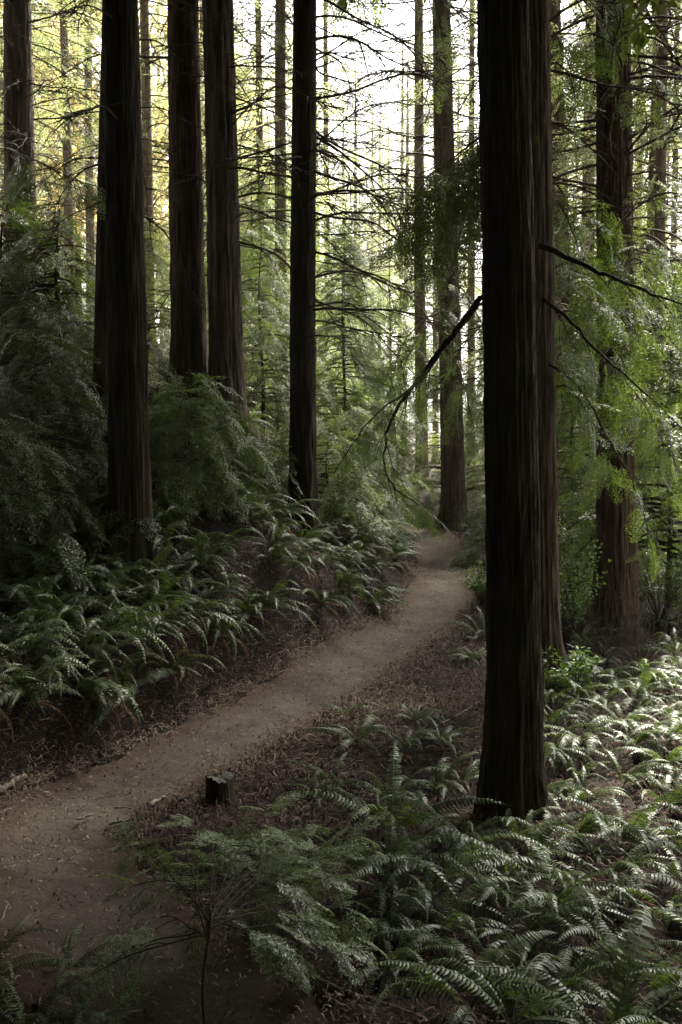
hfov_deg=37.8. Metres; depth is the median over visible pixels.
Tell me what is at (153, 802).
wood chunk
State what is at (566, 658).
sword fern
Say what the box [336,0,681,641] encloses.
redwood tree
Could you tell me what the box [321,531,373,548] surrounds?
sword fern
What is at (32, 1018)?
sword fern
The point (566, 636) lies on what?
leafy shrub
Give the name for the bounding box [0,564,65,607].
sword fern
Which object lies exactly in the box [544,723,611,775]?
sword fern
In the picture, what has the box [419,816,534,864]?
sword fern
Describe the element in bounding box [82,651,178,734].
sword fern
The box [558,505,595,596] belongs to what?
leafy shrub
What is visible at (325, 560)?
sword fern
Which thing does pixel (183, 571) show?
sword fern
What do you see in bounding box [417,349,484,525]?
conifer sapling
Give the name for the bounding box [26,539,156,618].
sword fern
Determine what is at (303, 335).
redwood tree
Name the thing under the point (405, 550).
sword fern
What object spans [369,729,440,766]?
sword fern
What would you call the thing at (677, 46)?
conifer tree
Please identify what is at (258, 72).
conifer tree
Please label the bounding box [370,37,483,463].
conifer tree
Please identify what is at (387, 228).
conifer tree
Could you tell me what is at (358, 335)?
conifer sapling
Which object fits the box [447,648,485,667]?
sword fern
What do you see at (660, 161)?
conifer tree
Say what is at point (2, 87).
conifer tree
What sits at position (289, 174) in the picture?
conifer tree
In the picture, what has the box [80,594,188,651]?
sword fern
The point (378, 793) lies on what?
sword fern
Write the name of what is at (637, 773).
sword fern
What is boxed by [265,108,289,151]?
conifer tree
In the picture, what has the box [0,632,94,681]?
sword fern
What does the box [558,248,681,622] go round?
conifer sapling
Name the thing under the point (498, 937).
sword fern
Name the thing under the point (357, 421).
conifer sapling
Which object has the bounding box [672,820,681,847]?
sword fern
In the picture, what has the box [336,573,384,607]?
sword fern
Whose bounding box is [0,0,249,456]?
redwood tree
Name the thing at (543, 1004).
sword fern
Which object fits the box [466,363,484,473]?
conifer sapling
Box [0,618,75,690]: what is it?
sword fern
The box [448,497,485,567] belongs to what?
conifer sapling
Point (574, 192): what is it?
conifer tree
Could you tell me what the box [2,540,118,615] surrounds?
sword fern
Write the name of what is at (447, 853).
sword fern
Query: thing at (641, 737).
sword fern
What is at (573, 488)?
conifer sapling
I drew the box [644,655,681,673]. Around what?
sword fern
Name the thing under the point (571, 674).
leafy shrub
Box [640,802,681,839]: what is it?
sword fern
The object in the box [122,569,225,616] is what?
sword fern
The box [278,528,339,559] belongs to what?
sword fern
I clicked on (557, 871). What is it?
sword fern
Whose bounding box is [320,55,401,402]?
conifer tree
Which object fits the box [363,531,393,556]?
sword fern
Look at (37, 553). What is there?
sword fern
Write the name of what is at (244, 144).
conifer tree
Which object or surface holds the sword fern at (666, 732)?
on the ground
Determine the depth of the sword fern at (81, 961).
4.89 m
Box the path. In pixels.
[0,524,477,1023]
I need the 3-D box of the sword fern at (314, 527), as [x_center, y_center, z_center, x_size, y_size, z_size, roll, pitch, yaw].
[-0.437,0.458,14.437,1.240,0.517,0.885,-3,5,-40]
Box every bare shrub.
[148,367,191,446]
[243,343,279,419]
[560,560,651,657]
[581,569,681,670]
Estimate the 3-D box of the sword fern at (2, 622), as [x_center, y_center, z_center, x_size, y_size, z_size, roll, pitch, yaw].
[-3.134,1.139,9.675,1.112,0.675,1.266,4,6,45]
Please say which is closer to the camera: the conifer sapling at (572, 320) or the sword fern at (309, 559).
the sword fern at (309, 559)
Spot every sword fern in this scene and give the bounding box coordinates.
[0,545,52,594]
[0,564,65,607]
[0,565,133,640]
[0,576,115,642]
[0,599,27,615]
[0,599,37,631]
[0,605,83,656]
[0,606,83,664]
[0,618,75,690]
[0,627,93,712]
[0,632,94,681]
[0,654,89,734]
[0,662,44,745]
[0,914,84,1012]
[0,976,115,1023]
[1,575,95,614]
[2,529,93,574]
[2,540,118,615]
[2,593,136,645]
[4,500,75,547]
[7,609,177,697]
[12,923,137,994]
[15,633,163,731]
[17,484,107,520]
[23,413,82,449]
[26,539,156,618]
[40,549,157,593]
[42,985,153,1023]
[43,407,90,426]
[44,418,101,442]
[46,513,104,557]
[55,501,106,540]
[63,536,130,566]
[64,592,166,629]
[65,557,172,604]
[68,602,181,664]
[69,997,107,1023]
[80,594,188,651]
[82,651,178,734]
[86,543,195,597]
[89,516,182,538]
[99,477,198,517]
[101,503,213,551]
[101,577,196,625]
[110,593,243,661]
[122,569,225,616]
[138,650,225,692]
[151,462,159,481]
[152,472,228,498]
[152,523,235,562]
[153,542,229,605]
[155,454,252,494]
[158,590,243,637]
[163,532,253,588]
[167,528,265,577]
[168,570,252,611]
[178,496,231,518]
[178,569,250,612]
[197,614,265,661]
[210,485,269,533]
[215,588,317,647]
[225,477,299,531]
[236,523,312,558]
[239,499,288,531]
[243,580,305,616]
[248,499,328,535]
[251,413,276,431]
[253,511,311,542]
[253,529,310,570]
[268,494,318,535]
[270,447,288,463]
[273,746,508,871]
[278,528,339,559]
[283,540,340,592]
[286,752,363,791]
[287,524,337,560]
[287,529,331,561]
[290,779,345,808]
[299,711,402,758]
[301,587,367,626]
[310,833,501,928]
[311,543,350,585]
[314,541,372,569]
[317,702,381,721]
[319,503,341,544]
[319,512,340,524]
[319,891,453,951]
[321,495,347,518]
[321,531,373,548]
[324,530,392,567]
[326,528,395,555]
[329,771,431,812]
[330,547,365,571]
[330,790,421,821]
[331,520,402,558]
[335,506,369,529]
[336,558,376,589]
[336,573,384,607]
[340,920,470,1004]
[343,508,383,524]
[343,854,511,940]
[346,833,557,904]
[347,520,395,553]
[353,930,581,1023]
[354,815,441,884]
[355,587,417,618]
[356,876,521,988]
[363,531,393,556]
[364,547,396,580]
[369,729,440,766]
[371,582,404,607]
[373,516,408,539]
[377,552,412,571]
[378,535,408,556]
[382,790,472,837]
[383,529,417,555]
[384,703,447,728]
[384,953,607,1023]
[390,528,424,568]
[392,543,422,569]
[393,537,413,547]
[400,532,426,556]
[401,750,479,803]
[405,759,479,792]
[414,715,478,757]
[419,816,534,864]
[423,913,539,1000]
[423,928,654,1023]
[434,807,609,885]
[437,864,562,943]
[441,607,485,642]
[441,829,485,877]
[447,647,485,666]
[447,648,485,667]
[457,524,482,534]
[463,532,484,540]
[463,878,628,983]
[468,851,557,888]
[475,832,642,968]
[496,806,576,863]
[497,903,681,1023]
[506,811,656,857]
[524,867,594,903]
[538,909,679,984]
[541,825,639,867]
[543,708,592,734]
[544,652,600,697]
[544,655,585,699]
[544,688,574,708]
[544,699,590,725]
[544,720,634,777]
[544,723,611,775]
[545,671,626,704]
[545,786,681,862]
[547,780,597,813]
[553,685,638,720]
[553,877,662,927]
[555,642,663,689]
[556,987,680,1023]
[557,765,632,819]
[560,591,590,609]
[561,753,619,795]
[565,622,618,651]
[570,853,679,906]
[573,698,660,742]
[575,647,630,669]
[580,961,681,1006]
[595,717,681,769]
[599,733,681,790]
[600,887,681,934]
[601,677,647,703]
[602,749,681,797]
[602,1005,665,1023]
[607,873,681,933]
[613,694,681,720]
[618,662,677,685]
[620,670,681,709]
[621,825,681,871]
[621,967,681,977]
[624,658,681,688]
[624,774,681,834]
[627,710,681,746]
[627,908,681,926]
[633,729,681,763]
[634,861,681,889]
[635,668,681,715]
[635,694,681,720]
[636,637,681,655]
[640,603,681,629]
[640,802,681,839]
[641,574,681,587]
[643,627,681,664]
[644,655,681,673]
[649,916,681,948]
[652,674,681,696]
[668,758,681,810]
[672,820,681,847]
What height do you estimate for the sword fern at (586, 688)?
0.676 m
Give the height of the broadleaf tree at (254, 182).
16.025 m
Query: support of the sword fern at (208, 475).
on the ground
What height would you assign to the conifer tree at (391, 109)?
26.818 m
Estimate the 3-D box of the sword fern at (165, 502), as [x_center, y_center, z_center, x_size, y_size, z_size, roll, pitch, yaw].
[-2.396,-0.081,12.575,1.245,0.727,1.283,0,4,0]
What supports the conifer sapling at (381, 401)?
on the ground
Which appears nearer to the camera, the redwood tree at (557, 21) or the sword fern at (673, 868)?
the sword fern at (673, 868)
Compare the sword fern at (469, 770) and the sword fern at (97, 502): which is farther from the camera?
the sword fern at (97, 502)
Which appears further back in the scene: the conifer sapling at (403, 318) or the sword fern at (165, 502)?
the conifer sapling at (403, 318)
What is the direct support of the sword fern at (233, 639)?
on the ground
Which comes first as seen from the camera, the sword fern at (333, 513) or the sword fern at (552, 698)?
the sword fern at (552, 698)
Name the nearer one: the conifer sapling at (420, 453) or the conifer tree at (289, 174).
the conifer sapling at (420, 453)
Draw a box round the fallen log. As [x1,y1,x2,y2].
[0,773,26,792]
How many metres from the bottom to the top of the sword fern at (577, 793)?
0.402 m
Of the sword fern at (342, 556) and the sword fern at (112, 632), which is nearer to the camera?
the sword fern at (112, 632)
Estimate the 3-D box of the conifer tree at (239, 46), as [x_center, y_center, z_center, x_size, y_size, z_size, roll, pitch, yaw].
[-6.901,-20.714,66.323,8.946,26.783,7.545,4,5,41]
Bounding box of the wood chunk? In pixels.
[148,795,165,806]
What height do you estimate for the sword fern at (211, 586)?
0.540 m
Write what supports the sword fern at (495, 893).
on the ground
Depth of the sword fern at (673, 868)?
5.66 m
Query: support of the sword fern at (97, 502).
on the ground
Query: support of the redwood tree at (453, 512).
on the ground
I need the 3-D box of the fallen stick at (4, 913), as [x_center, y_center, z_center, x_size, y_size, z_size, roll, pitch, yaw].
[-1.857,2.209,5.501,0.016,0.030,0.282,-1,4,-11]
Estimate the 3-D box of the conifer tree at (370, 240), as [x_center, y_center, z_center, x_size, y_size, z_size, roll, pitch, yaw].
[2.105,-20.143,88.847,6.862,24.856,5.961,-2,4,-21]
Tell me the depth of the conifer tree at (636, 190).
37.15 m
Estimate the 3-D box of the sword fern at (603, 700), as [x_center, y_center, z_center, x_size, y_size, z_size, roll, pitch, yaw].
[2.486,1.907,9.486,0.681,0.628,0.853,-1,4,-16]
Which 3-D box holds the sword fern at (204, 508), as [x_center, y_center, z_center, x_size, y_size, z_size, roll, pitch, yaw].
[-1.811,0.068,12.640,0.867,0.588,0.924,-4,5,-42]
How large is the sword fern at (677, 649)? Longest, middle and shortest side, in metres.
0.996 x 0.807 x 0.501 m
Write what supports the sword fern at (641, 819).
on the ground
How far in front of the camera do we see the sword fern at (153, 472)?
12.94 m
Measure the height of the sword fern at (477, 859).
0.611 m
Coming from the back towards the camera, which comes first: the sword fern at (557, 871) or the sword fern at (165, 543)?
the sword fern at (165, 543)
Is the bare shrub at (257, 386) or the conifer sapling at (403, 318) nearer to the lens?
the bare shrub at (257, 386)
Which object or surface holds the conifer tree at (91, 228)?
on the ground
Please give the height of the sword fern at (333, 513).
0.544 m
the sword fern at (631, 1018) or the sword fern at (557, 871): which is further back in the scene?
the sword fern at (557, 871)
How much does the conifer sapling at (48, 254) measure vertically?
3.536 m
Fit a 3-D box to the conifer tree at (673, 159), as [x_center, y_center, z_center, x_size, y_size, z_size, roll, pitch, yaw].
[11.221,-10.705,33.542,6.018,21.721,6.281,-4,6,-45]
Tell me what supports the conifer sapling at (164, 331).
on the ground
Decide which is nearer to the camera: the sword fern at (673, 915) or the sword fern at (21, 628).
the sword fern at (673, 915)
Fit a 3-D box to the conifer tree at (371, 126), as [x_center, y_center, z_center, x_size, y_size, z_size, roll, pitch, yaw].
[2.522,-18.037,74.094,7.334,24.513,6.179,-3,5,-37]
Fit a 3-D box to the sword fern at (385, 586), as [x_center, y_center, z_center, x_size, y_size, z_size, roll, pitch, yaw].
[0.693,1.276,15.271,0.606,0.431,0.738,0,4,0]
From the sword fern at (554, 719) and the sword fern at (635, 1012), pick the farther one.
the sword fern at (554, 719)
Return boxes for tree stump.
[204,770,235,808]
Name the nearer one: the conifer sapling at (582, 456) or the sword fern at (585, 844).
the sword fern at (585, 844)
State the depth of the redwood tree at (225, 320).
15.70 m
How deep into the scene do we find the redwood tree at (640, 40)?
10.55 m
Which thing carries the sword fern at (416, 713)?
on the ground
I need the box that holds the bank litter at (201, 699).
[0,534,417,812]
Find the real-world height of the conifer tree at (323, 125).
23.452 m
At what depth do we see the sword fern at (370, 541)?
15.53 m
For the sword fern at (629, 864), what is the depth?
5.74 m
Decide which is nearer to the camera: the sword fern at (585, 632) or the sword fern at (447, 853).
the sword fern at (447, 853)
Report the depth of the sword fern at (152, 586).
10.32 m
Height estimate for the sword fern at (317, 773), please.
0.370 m
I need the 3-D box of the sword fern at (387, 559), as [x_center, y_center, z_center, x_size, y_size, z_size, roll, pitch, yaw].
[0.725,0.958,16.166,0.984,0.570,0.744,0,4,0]
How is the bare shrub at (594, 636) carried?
on the ground
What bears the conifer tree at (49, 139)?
on the ground
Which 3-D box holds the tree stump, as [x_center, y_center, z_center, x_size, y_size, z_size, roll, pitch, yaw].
[-0.921,2.144,7.558,0.450,0.319,0.436,0,4,0]
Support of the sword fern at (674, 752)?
on the ground
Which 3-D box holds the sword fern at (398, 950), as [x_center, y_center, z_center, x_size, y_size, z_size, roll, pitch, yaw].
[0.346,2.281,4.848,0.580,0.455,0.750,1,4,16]
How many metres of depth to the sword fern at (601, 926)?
5.22 m
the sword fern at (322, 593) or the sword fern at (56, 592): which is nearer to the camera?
the sword fern at (56, 592)
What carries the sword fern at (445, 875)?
on the ground
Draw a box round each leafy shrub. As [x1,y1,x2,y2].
[154,483,192,519]
[243,421,288,485]
[461,554,485,605]
[542,645,602,693]
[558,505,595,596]
[559,540,611,649]
[636,522,681,624]
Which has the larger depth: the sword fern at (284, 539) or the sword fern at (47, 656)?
the sword fern at (284, 539)
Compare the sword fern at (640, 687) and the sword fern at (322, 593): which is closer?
the sword fern at (640, 687)
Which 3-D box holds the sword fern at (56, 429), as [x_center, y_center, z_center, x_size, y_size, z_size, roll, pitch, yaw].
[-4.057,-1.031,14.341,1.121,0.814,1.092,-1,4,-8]
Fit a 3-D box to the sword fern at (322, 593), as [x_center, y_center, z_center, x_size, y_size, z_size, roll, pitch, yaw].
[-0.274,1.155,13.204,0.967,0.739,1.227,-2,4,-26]
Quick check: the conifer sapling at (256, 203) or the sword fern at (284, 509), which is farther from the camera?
the conifer sapling at (256, 203)
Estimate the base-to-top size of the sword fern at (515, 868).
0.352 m
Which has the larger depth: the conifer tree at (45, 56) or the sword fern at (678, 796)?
the conifer tree at (45, 56)
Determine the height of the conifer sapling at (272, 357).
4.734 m
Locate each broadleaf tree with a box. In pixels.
[0,0,99,233]
[0,0,270,272]
[32,1,167,308]
[94,10,271,297]
[238,160,274,310]
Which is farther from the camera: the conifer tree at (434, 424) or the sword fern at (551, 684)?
the conifer tree at (434, 424)
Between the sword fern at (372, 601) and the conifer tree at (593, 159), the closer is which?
the sword fern at (372, 601)
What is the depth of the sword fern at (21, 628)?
9.18 m
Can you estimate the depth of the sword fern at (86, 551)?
11.16 m
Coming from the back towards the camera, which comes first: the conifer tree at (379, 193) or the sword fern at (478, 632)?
the conifer tree at (379, 193)
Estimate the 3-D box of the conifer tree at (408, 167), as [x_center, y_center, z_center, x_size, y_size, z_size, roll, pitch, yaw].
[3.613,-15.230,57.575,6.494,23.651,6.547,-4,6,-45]
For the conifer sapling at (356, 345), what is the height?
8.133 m
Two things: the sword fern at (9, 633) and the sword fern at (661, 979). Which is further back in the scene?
the sword fern at (9, 633)
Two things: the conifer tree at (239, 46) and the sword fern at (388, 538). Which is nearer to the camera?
the sword fern at (388, 538)
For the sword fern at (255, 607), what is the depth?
11.55 m
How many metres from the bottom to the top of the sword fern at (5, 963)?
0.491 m
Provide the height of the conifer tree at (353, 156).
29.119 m
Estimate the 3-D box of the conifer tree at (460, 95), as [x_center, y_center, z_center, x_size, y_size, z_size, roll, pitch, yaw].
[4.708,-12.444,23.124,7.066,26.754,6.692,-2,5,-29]
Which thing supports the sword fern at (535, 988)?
on the ground
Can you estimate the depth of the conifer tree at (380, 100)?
99.49 m
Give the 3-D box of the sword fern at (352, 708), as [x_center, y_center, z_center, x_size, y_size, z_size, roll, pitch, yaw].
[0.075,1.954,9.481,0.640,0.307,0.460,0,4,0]
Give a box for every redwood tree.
[0,0,162,351]
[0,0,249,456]
[19,0,300,576]
[31,0,292,416]
[88,0,401,448]
[162,0,482,556]
[316,0,481,487]
[316,0,562,529]
[317,0,551,824]
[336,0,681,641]
[365,0,681,678]
[456,0,678,512]
[618,0,681,56]
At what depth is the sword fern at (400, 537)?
18.07 m
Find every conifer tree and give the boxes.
[0,0,73,241]
[0,0,97,188]
[0,0,149,277]
[0,0,160,315]
[1,0,54,66]
[1,0,168,325]
[36,4,85,283]
[37,20,95,286]
[39,0,273,340]
[72,8,166,319]
[139,0,291,331]
[141,6,262,316]
[149,6,168,339]
[154,23,272,293]
[160,0,395,442]
[165,0,351,358]
[234,0,290,276]
[237,42,268,239]
[239,0,370,356]
[264,0,399,422]
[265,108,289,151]
[273,85,337,306]
[274,79,366,416]
[319,75,386,342]
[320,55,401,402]
[340,117,409,346]
[347,144,383,398]
[349,100,413,403]
[357,82,412,381]
[359,34,432,438]
[362,119,413,404]
[364,52,438,445]
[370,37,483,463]
[376,0,482,469]
[376,15,466,387]
[395,0,656,422]
[397,54,481,452]
[406,0,594,388]
[426,76,480,400]
[462,0,681,482]
[464,41,595,399]
[550,0,681,526]
[550,0,681,561]
[551,0,681,454]
[552,0,681,530]
[562,17,596,315]
[563,2,679,466]
[565,3,681,374]
[632,1,681,397]
[632,13,681,417]
[641,36,681,343]
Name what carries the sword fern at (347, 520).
on the ground
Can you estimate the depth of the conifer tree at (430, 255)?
56.73 m
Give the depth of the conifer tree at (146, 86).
29.23 m
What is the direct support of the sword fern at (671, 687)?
on the ground
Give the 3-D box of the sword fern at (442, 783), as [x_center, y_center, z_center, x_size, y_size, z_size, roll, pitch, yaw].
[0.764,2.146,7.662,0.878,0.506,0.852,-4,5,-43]
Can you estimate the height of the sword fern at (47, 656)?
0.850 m
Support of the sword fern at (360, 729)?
on the ground
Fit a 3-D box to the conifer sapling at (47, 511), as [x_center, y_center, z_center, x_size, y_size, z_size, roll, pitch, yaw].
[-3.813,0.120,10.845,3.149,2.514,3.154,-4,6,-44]
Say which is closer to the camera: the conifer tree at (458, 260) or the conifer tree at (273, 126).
the conifer tree at (458, 260)
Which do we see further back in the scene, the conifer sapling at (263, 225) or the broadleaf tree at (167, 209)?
the broadleaf tree at (167, 209)
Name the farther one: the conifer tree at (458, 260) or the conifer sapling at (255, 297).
the conifer tree at (458, 260)
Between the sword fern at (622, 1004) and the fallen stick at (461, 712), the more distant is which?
the fallen stick at (461, 712)
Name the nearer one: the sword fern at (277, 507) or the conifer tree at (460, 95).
the sword fern at (277, 507)
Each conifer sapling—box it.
[0,187,93,381]
[0,202,200,432]
[0,320,188,607]
[0,412,132,603]
[39,220,87,319]
[43,792,395,1023]
[45,198,85,321]
[77,216,208,369]
[148,370,276,524]
[154,217,207,346]
[158,182,243,356]
[161,199,322,417]
[179,408,314,520]
[204,132,362,427]
[204,182,334,427]
[206,135,360,387]
[240,190,328,410]
[240,223,342,452]
[243,220,337,389]
[250,178,414,451]
[276,214,438,502]
[279,424,416,547]
[288,229,354,418]
[317,272,401,417]
[317,403,423,543]
[319,302,393,438]
[330,260,464,458]
[330,362,436,519]
[380,359,484,511]
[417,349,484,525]
[431,333,484,464]
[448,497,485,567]
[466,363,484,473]
[481,234,641,513]
[483,330,659,585]
[557,337,666,554]
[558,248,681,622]
[569,423,681,562]
[581,356,680,552]
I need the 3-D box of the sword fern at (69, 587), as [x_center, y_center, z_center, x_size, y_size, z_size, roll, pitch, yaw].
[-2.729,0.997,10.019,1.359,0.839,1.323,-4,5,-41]
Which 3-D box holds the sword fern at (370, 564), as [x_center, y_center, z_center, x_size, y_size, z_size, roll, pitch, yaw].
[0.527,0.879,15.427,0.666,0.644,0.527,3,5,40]
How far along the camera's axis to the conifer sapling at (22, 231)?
16.18 m
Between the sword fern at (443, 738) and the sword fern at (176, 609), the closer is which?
the sword fern at (443, 738)
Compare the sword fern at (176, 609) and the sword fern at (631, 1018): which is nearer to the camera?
the sword fern at (631, 1018)
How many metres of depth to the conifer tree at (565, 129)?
48.30 m
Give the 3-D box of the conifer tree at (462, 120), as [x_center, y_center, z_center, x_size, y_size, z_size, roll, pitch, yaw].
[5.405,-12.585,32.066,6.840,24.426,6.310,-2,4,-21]
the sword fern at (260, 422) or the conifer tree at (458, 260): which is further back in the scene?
the conifer tree at (458, 260)
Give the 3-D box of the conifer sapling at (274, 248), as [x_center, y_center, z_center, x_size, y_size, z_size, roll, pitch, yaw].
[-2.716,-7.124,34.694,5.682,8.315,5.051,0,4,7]
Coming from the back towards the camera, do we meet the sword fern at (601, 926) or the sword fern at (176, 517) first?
the sword fern at (176, 517)
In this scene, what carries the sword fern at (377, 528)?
on the ground
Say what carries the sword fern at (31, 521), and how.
on the ground
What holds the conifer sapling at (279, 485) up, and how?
on the ground
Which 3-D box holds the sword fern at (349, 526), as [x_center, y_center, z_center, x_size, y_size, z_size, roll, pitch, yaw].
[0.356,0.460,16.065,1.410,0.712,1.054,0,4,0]
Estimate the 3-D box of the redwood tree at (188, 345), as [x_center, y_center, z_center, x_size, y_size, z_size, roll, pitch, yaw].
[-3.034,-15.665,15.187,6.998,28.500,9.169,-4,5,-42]
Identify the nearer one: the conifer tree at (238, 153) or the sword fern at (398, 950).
the sword fern at (398, 950)
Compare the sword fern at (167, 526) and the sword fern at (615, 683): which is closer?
the sword fern at (615, 683)
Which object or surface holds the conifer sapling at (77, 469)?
on the ground
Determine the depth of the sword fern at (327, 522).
15.29 m
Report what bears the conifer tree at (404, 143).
on the ground
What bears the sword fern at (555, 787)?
on the ground
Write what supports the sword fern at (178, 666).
on the ground
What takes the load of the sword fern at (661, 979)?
on the ground
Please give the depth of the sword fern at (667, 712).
9.03 m
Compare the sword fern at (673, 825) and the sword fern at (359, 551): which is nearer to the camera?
the sword fern at (673, 825)
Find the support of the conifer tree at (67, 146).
on the ground
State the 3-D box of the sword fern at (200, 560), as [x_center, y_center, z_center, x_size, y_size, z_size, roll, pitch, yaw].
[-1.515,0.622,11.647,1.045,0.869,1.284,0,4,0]
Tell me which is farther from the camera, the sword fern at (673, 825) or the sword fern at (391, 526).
the sword fern at (391, 526)
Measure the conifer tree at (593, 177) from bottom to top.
22.063 m
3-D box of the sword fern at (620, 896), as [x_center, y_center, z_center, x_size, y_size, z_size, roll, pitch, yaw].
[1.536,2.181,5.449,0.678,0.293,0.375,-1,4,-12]
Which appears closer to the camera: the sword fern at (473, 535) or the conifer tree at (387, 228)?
the sword fern at (473, 535)
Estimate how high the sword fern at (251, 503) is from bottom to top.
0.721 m
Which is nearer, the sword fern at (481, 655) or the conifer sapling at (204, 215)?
the sword fern at (481, 655)
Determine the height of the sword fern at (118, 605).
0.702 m
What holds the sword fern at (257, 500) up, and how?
on the ground
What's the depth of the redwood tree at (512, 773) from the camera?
7.06 m
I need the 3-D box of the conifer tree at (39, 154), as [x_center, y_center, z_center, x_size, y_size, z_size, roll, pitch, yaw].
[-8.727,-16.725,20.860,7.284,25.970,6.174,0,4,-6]
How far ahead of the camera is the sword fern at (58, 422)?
13.96 m
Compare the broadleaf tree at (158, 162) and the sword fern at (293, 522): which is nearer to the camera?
the sword fern at (293, 522)
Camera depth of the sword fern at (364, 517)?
17.07 m
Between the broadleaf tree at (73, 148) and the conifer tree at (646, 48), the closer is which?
the conifer tree at (646, 48)
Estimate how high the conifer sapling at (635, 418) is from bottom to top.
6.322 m
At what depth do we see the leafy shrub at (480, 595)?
15.53 m
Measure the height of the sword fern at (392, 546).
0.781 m
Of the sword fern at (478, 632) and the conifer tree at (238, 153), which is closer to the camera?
the sword fern at (478, 632)
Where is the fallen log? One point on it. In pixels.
(11, 782)
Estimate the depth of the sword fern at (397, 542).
18.41 m
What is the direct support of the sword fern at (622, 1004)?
on the ground
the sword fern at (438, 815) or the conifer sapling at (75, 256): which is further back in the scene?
the conifer sapling at (75, 256)
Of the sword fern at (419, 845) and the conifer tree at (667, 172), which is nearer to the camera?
the sword fern at (419, 845)
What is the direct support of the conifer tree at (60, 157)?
on the ground
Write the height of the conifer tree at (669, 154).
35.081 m
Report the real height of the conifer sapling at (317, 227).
8.378 m
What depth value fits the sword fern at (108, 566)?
10.85 m
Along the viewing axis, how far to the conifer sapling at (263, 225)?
24.38 m
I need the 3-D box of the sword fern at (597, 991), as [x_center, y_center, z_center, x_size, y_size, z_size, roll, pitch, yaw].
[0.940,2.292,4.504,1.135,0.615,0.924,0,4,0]
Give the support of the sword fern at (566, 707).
on the ground
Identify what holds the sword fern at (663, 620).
on the ground
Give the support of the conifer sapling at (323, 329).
on the ground
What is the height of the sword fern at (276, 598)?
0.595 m
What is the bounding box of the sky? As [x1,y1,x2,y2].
[32,0,681,440]
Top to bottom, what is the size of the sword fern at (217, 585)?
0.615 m
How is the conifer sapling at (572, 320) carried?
on the ground
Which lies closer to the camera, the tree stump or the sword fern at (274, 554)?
the tree stump
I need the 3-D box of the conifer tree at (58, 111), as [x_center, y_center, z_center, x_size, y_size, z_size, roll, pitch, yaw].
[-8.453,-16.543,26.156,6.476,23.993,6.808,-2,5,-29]
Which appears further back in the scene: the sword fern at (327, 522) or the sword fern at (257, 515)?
the sword fern at (327, 522)
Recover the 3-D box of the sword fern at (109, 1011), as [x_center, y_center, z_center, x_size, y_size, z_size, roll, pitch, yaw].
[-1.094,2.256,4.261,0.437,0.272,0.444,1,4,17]
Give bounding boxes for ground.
[0,325,681,1023]
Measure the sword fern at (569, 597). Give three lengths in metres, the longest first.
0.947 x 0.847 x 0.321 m
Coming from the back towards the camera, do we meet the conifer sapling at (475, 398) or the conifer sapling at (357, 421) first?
the conifer sapling at (475, 398)
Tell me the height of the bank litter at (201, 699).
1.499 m
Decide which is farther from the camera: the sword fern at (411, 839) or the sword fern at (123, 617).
the sword fern at (123, 617)
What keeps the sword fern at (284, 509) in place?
on the ground
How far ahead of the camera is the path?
6.75 m
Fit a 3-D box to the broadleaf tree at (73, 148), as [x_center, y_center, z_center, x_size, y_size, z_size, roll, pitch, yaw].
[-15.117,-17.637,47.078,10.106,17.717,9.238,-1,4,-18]
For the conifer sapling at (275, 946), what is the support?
on the ground
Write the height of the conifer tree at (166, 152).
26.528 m
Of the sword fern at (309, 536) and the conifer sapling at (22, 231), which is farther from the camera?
the conifer sapling at (22, 231)
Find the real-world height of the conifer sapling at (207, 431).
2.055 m
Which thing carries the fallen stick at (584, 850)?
on the ground
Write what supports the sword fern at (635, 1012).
on the ground
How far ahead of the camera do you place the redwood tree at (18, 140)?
17.79 m
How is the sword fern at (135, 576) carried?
on the ground
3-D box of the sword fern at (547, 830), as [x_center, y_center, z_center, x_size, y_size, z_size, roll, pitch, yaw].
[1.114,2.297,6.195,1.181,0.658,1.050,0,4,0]
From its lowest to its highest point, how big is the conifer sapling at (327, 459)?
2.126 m
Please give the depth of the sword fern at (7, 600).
9.84 m
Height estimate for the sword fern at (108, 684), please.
0.854 m
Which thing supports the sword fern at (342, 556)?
on the ground
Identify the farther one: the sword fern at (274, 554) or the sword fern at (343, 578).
the sword fern at (343, 578)
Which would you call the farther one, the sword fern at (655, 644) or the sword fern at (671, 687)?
the sword fern at (655, 644)
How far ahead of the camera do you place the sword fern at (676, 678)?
9.66 m
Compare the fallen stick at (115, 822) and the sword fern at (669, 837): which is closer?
the sword fern at (669, 837)
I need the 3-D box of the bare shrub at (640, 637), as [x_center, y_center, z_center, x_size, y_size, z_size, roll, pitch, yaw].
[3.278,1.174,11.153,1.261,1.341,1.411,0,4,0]
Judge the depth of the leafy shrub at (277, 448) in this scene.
15.56 m
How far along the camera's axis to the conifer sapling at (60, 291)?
38.62 m
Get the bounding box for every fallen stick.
[0,904,7,922]
[76,813,94,819]
[108,818,131,825]
[297,971,428,1019]
[436,701,478,725]
[552,840,614,861]
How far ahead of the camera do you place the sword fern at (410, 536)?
20.55 m
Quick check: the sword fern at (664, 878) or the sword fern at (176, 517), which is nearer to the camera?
the sword fern at (664, 878)

